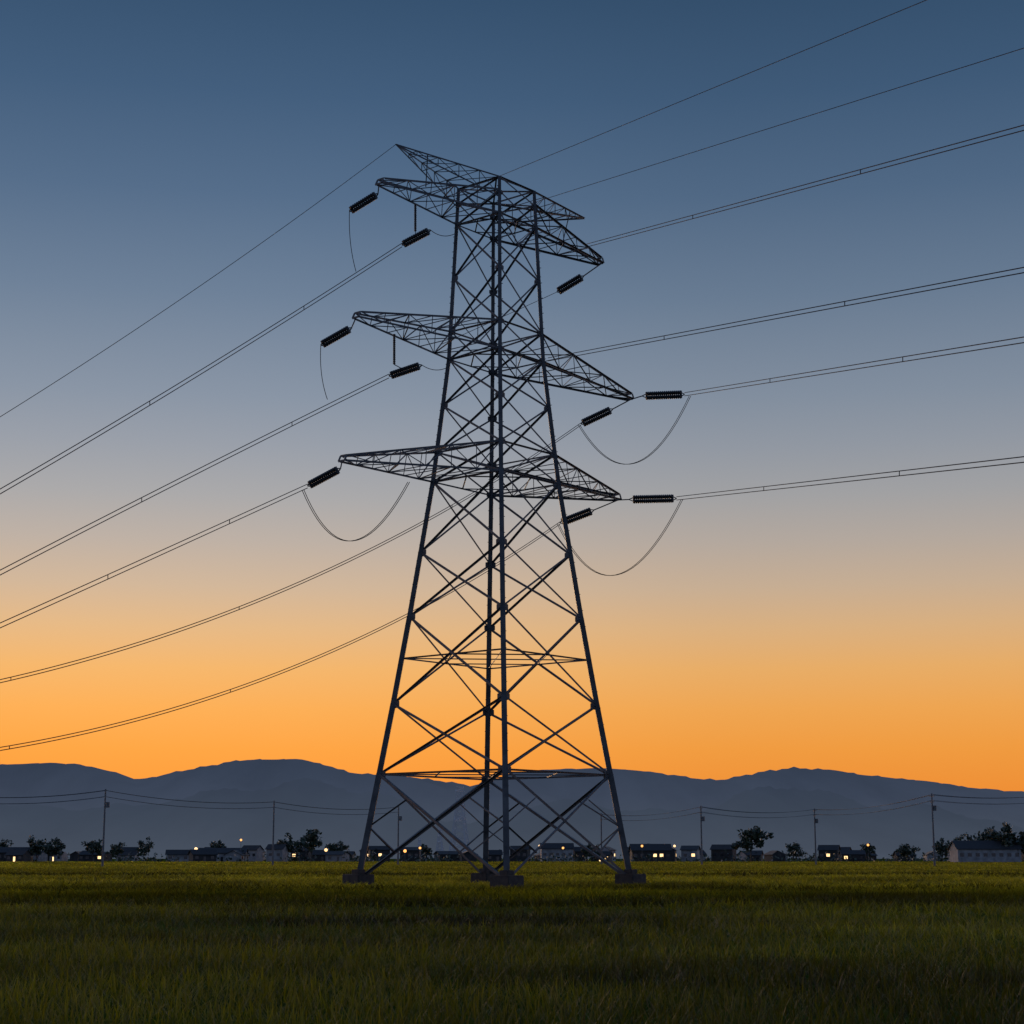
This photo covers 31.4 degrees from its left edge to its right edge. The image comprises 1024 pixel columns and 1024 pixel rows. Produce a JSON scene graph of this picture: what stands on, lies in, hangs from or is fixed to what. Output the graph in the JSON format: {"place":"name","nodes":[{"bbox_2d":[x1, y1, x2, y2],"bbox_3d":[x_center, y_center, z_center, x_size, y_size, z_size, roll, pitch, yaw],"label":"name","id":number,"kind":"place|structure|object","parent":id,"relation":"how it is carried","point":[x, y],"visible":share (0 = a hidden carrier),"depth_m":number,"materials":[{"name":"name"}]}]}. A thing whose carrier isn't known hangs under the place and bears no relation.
{"place":"outdoors","nodes":[
{"label":"outdoors","id":0,"kind":"place"},
{"bbox_2d":[0,778,1023,858],"bbox_3d":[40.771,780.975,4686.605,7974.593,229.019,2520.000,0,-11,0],"label":"mountains","id":1,"kind":"structure","parent":0,"point":[164,827],"depth_m":4485.41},
{"bbox_2d":[0,759,1023,828],"bbox_3d":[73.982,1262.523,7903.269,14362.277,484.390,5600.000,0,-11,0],"label":"mountain terrain","id":2,"kind":"structure","parent":0,"point":[639,790],"depth_m":8036.90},
{"bbox_2d":[0,859,1023,1023],"bbox_3d":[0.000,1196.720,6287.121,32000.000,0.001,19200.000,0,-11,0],"label":"grass","id":3,"kind":"structure","parent":0,"point":[471,1020],"depth_m":25.95,"materials":[{"name":"green plant"}]},
{"bbox_2d":[435,827,443,850],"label":"pylon","id":4,"kind":"object","parent":3,"relation":"on","point":[439,839],"visible":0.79,"depth_m":2308.31,"materials":[{"name":"grey"}]},
{"bbox_2d":[449,786,469,852],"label":"pylon","id":5,"kind":"object","parent":3,"relation":"on","point":[462,817],"visible":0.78,"depth_m":982.30,"materials":[{"name":"grey metal"}]},
{"bbox_2d":[0,861,1023,1023],"bbox_3d":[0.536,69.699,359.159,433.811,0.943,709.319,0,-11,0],"label":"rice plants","id":6,"kind":"object","parent":3,"relation":"on","point":[710,876],"visible":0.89,"depth_m":29.84,"materials":[{"name":"green plant"}]},
{"bbox_2d":[0,0,1023,887],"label":"pylon","id":7,"kind":"object","parent":3,"relation":"on","point":[506,876],"visible":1,"depth_m":100.41,"materials":[{"name":"metal"}]},
{"bbox_2d":[0,822,1023,861],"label":"trees","id":8,"kind":"object","parent":3,"relation":"on","point":[755,834],"visible":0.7,"depth_m":764.02,"materials":[{"name":"black plant"}]},
{"bbox_2d":[0,789,1023,866],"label":"utility poles","id":9,"kind":"object","parent":3,"relation":"on","point":[107,805],"visible":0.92,"depth_m":338.76,"materials":[{"name":"concrete"}]},
{"bbox_2d":[0,841,1023,861],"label":"village houses","id":10,"kind":"structure","parent":0,"point":[978,851],"depth_m":771.82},
{"bbox_2d":[0,0,1023,790],"label":"sky","id":11,"kind":"structure","parent":0,"point":[872,627],"materials":[{"name":"blue"}]},
{"bbox_2d":[194,839,868,852],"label":"village lamps","id":12,"kind":"object","parent":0,"point":[326,849],"visible":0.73,"depth_m":764.68,"materials":[{"name":"white"}]}
]}

